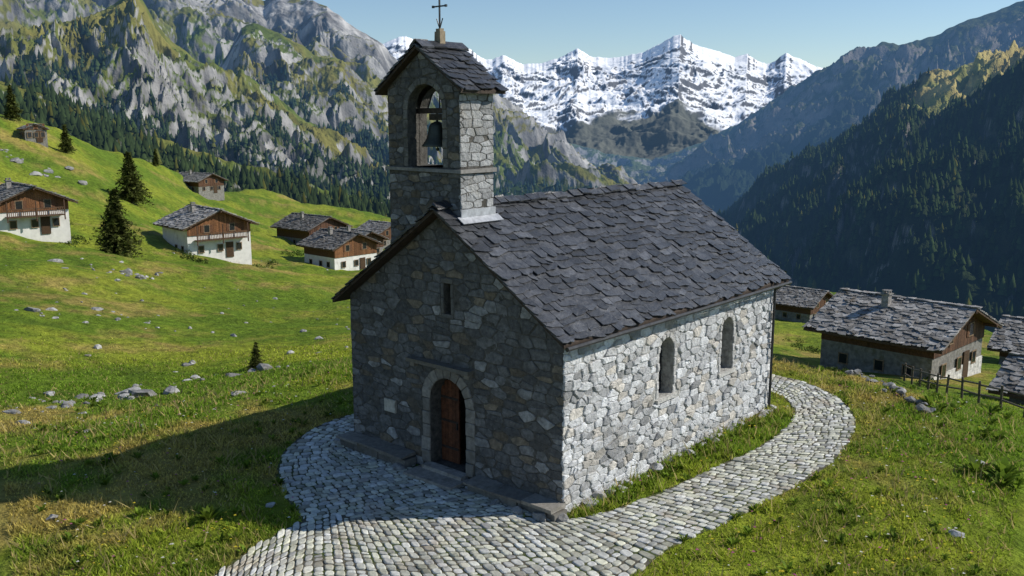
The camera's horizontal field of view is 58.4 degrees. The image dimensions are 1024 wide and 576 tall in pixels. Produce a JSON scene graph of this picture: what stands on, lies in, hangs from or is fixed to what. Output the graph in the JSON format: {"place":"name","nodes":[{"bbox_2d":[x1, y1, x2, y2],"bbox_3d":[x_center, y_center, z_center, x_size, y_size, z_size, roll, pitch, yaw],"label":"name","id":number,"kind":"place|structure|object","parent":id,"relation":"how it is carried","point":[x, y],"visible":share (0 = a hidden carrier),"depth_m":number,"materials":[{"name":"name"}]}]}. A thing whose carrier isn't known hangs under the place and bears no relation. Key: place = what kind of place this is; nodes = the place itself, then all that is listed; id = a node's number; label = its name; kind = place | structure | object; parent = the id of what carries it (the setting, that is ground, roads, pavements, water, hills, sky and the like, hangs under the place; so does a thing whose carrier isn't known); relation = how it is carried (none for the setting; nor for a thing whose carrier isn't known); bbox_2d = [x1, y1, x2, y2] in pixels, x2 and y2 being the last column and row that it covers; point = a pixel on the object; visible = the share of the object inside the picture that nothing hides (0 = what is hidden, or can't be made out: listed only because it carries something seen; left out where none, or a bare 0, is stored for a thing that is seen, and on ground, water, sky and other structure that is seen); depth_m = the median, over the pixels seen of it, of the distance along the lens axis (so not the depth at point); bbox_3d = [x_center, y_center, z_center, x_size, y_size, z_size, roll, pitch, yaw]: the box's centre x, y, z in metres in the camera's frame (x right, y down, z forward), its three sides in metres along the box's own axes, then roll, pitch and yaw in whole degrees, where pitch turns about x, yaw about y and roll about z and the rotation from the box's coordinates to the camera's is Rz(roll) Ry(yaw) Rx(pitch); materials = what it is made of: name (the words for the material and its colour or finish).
{"place":"outdoors","nodes":[
{"label":"outdoors","id":0,"kind":"place"},
{"bbox_2d":[0,81,382,205],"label":"forest hill","id":1,"kind":"structure","parent":0,"point":[3,87],"depth_m":519.00,"materials":[{"name":"green plant"}]},
{"bbox_2d":[0,0,389,201],"bbox_3d":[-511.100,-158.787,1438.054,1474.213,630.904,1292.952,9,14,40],"label":"green spur","id":2,"kind":"structure","parent":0,"point":[138,39],"depth_m":1204.44,"materials":[{"name":"stone"}]},
{"bbox_2d":[0,7,1023,332],"bbox_3d":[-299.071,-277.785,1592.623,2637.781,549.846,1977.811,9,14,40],"label":"distant forest","id":3,"kind":"object","parent":2,"relation":"on","point":[102,125],"visible":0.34,"depth_m":895.95,"materials":[{"name":"green plant"}]},
{"bbox_2d":[0,0,636,195],"bbox_3d":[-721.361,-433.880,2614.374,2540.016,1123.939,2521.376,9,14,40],"label":"rocky mountain","id":4,"kind":"structure","parent":0,"point":[526,148],"depth_m":2580.59,"materials":[{"name":"grey stone"}]},
{"bbox_2d":[219,23,442,165],"bbox_3d":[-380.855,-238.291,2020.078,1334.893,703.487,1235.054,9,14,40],"label":"rocky spur","id":5,"kind":"structure","parent":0,"point":[258,49],"depth_m":1936.43,"materials":[{"name":"grey stone"}]},
{"bbox_2d":[0,114,1023,575],"bbox_3d":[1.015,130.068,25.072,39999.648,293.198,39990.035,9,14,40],"label":"ground","id":6,"kind":"structure","parent":0,"point":[182,294],"depth_m":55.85,"materials":[{"name":"green plant"}]},
{"bbox_2d":[3,84,25,120],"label":"pine tree","id":7,"kind":"object","parent":6,"relation":"on","point":[12,111],"visible":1,"depth_m":169.09,"materials":[{"name":"green plant"}]},
{"bbox_2d":[16,123,48,147],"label":"stone hut","id":8,"kind":"object","parent":6,"relation":"on","point":[35,132],"visible":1,"depth_m":163.24,"materials":[{"name":"grey stone"}]},
{"bbox_2d":[19,123,44,141],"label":"windows and door","id":9,"kind":"structure","parent":8,"relation":"in","point":[39,134],"depth_m":163.27,"materials":[{"name":"brown wood"}]},
{"bbox_2d":[0,178,78,242],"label":"alpine chalet","id":10,"kind":"object","parent":6,"relation":"on","point":[31,211],"visible":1,"depth_m":104.75,"materials":[{"name":"paint"}]},
{"bbox_2d":[9,199,59,233],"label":"windows and door","id":11,"kind":"structure","parent":10,"relation":"in","point":[45,221],"depth_m":105.16,"materials":[{"name":"brown wood"}]},
{"bbox_2d":[57,124,76,154],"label":"pine tree","id":12,"kind":"object","parent":6,"relation":"on","point":[66,145],"visible":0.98,"depth_m":166.94,"materials":[{"name":"green plant"}]},
{"bbox_2d":[89,188,149,260],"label":"pine tree","id":13,"kind":"object","parent":6,"relation":"on","point":[114,228],"visible":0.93,"depth_m":102.53,"materials":[{"name":"green plant"}]},
{"bbox_2d":[115,150,153,207],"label":"pine tree","id":14,"kind":"object","parent":6,"relation":"on","point":[131,190],"visible":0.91,"depth_m":150.96,"materials":[{"name":"green plant"}]},
{"bbox_2d":[151,149,161,166],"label":"pine tree","id":15,"kind":"object","parent":6,"relation":"on","point":[155,162],"visible":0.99,"depth_m":217.07,"materials":[{"name":"green plant"}]},
{"bbox_2d":[179,170,227,200],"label":"alpine chalet","id":16,"kind":"object","parent":6,"relation":"on","point":[209,186],"visible":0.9,"depth_m":227.67,"materials":[{"name":"white paint"}]},
{"bbox_2d":[192,179,220,192],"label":"windows and door","id":17,"kind":"structure","parent":16,"relation":"in","point":[206,181],"depth_m":228.29,"materials":[{"name":"brown wood"}]},
{"bbox_2d":[153,202,258,264],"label":"alpine chalet","id":18,"kind":"object","parent":6,"relation":"on","point":[207,231],"visible":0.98,"depth_m":119.21,"materials":[{"name":"paint"}]},
{"bbox_2d":[175,223,241,256],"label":"windows and door","id":19,"kind":"structure","parent":18,"relation":"in","point":[229,226],"depth_m":119.70,"materials":[{"name":"brown wood"}]},
{"bbox_2d":[243,342,265,369],"bbox_3d":[-12.205,3.327,43.617,1.103,1.651,1.148,9,14,40],"label":"pine tree","id":20,"kind":"object","parent":6,"relation":"on","point":[254,362],"visible":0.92,"depth_m":43.47,"materials":[{"name":"green plant"}]},
{"bbox_2d":[270,211,352,244],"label":"alpine chalet","id":21,"kind":"object","parent":6,"relation":"on","point":[294,227],"visible":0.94,"depth_m":175.63,"materials":[{"name":"grey stone"}]},
{"bbox_2d":[293,226,338,243],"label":"windows and door","id":22,"kind":"structure","parent":21,"relation":"in","point":[335,227],"depth_m":175.70,"materials":[{"name":"brown wood"}]},
{"bbox_2d":[296,226,384,270],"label":"alpine chalet","id":23,"kind":"object","parent":6,"relation":"on","point":[330,248],"visible":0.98,"depth_m":138.18,"materials":[{"name":"paint"}]},
{"bbox_2d":[309,242,370,269],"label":"windows and door","id":24,"kind":"structure","parent":23,"relation":"in","point":[346,248],"depth_m":138.74,"materials":[{"name":"brown wood"}]},
{"bbox_2d":[337,225,389,253],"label":"alpine chalet","id":25,"kind":"object","parent":6,"relation":"on","point":[374,235],"visible":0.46,"depth_m":167.82,"materials":[{"name":"grey stone"}]},
{"bbox_2d":[356,220,390,248],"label":"alpine chalet","id":26,"kind":"object","parent":6,"relation":"on","point":[382,228],"visible":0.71,"depth_m":181.68,"materials":[{"name":"grey stone"}]},
{"bbox_2d":[383,230,389,245],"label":"windows and door","id":27,"kind":"structure","parent":26,"relation":"in","point":[386,233],"depth_m":180.95,"materials":[{"name":"brown wood"}]},
{"bbox_2d":[0,149,985,537],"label":"scattered rocks","id":28,"kind":"object","parent":6,"relation":"on","point":[134,391],"visible":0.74,"depth_m":42.40,"materials":[{"name":"grey stone"}]},
{"bbox_2d":[59,217,940,388],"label":"garden shrubs","id":29,"kind":"object","parent":6,"relation":"on","point":[810,349],"visible":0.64,"depth_m":107.72,"materials":[{"name":"green plant"}]},
{"bbox_2d":[35,372,986,575],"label":"wild flowers","id":30,"kind":"object","parent":6,"relation":"on","point":[623,491],"visible":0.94,"depth_m":22.69,"materials":[{"name":"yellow plant"}]},
{"bbox_2d":[31,363,1023,575],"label":"broad leaf plants","id":31,"kind":"object","parent":6,"relation":"on","point":[1005,472],"visible":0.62,"depth_m":24.41,"materials":[{"name":"green plant"}]},
{"bbox_2d":[334,405,776,521],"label":"foundation boulders","id":32,"kind":"object","parent":6,"relation":"on","point":[537,516],"visible":0.56,"depth_m":23.21,"materials":[{"name":"grey stone"}]},
{"bbox_2d":[331,0,791,521],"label":"stone chapel","id":33,"kind":"structure","parent":6,"relation":"on","point":[553,356],"depth_m":23.98,"materials":[{"name":"grey stone"}]},
{"bbox_2d":[441,379,460,463],"bbox_3d":[-1.265,3.547,24.507,1.450,2.449,0.611,2,11,12],"label":"door","id":34,"kind":"structure","parent":33,"relation":"in","point":[450,392],"depth_m":24.69,"materials":[{"name":"brown wood"}]},
{"bbox_2d":[658,334,722,390],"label":"windows","id":35,"kind":"structure","parent":33,"relation":"in","point":[660,354],"depth_m":25.41,"materials":[{"name":"black glass"}]},
{"bbox_2d":[775,285,832,322],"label":"alpine chalet","id":36,"kind":"object","parent":6,"relation":"on","point":[799,304],"visible":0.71,"depth_m":142.25,"materials":[{"name":"grey stone"}]},
{"bbox_2d":[782,298,828,319],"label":"windows and door","id":37,"kind":"structure","parent":36,"relation":"in","point":[798,316],"depth_m":142.06,"materials":[{"name":"brown wood"}]},
{"bbox_2d":[845,369,935,412],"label":"rocks","id":38,"kind":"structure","parent":6,"relation":"on","point":[921,406],"depth_m":31.45,"materials":[{"name":"grey stone"}]},
{"bbox_2d":[802,288,1003,379],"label":"alpine chalet","id":39,"kind":"object","parent":6,"relation":"on","point":[886,331],"visible":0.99,"depth_m":65.09,"materials":[{"name":"grey stone"}]},
{"bbox_2d":[837,321,976,378],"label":"windows and door","id":40,"kind":"structure","parent":39,"relation":"in","point":[878,365],"depth_m":65.61,"materials":[{"name":"brown wood"}]},
{"bbox_2d":[903,363,1023,417],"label":"wooden fence","id":41,"kind":"object","parent":6,"relation":"on","point":[962,381],"visible":0.9,"depth_m":48.06,"materials":[{"name":"brown wood"}]},
{"bbox_2d":[985,352,1023,404],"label":"alpine chalet","id":42,"kind":"object","parent":6,"relation":"on","point":[1010,374],"visible":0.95,"depth_m":51.09,"materials":[{"name":"grey stone"}]},
{"bbox_2d":[987,315,1023,364],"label":"alpine chalet","id":43,"kind":"object","parent":6,"relation":"on","point":[1007,337],"visible":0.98,"depth_m":80.44,"materials":[{"name":"grey stone"}]},
{"bbox_2d":[213,374,855,575],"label":"cobbled path","id":44,"kind":"structure","parent":0,"point":[383,480],"depth_m":21.90,"materials":[{"name":"stone"}]},
{"bbox_2d":[383,34,822,159],"bbox_3d":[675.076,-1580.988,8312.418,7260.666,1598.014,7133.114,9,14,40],"label":"snow mountain","id":45,"kind":"structure","parent":0,"point":[676,93],"depth_m":7660.87,"materials":[{"name":"white snow"}]},
{"bbox_2d":[263,0,1023,67],"label":"sky","id":46,"kind":"structure","parent":0,"point":[816,32],"materials":[{"name":"blue"}]},
{"bbox_2d":[569,126,733,184],"bbox_3d":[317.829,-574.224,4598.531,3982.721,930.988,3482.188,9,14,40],"label":"foothill","id":47,"kind":"structure","parent":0,"point":[638,170],"depth_m":4645.04,"materials":[{"name":"grey stone"}]},
{"bbox_2d":[642,1,1023,212],"bbox_3d":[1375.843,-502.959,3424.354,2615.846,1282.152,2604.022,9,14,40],"label":"blue ridge","id":48,"kind":"structure","parent":0,"point":[715,172],"depth_m":3404.92,"materials":[{"name":"blue stone"}]},
{"bbox_2d":[725,40,1023,331],"bbox_3d":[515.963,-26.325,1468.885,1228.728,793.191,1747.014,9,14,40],"label":"forest mountain","id":49,"kind":"structure","parent":0,"point":[937,89],"depth_m":890.18,"materials":[{"name":"green plant"}]}
]}

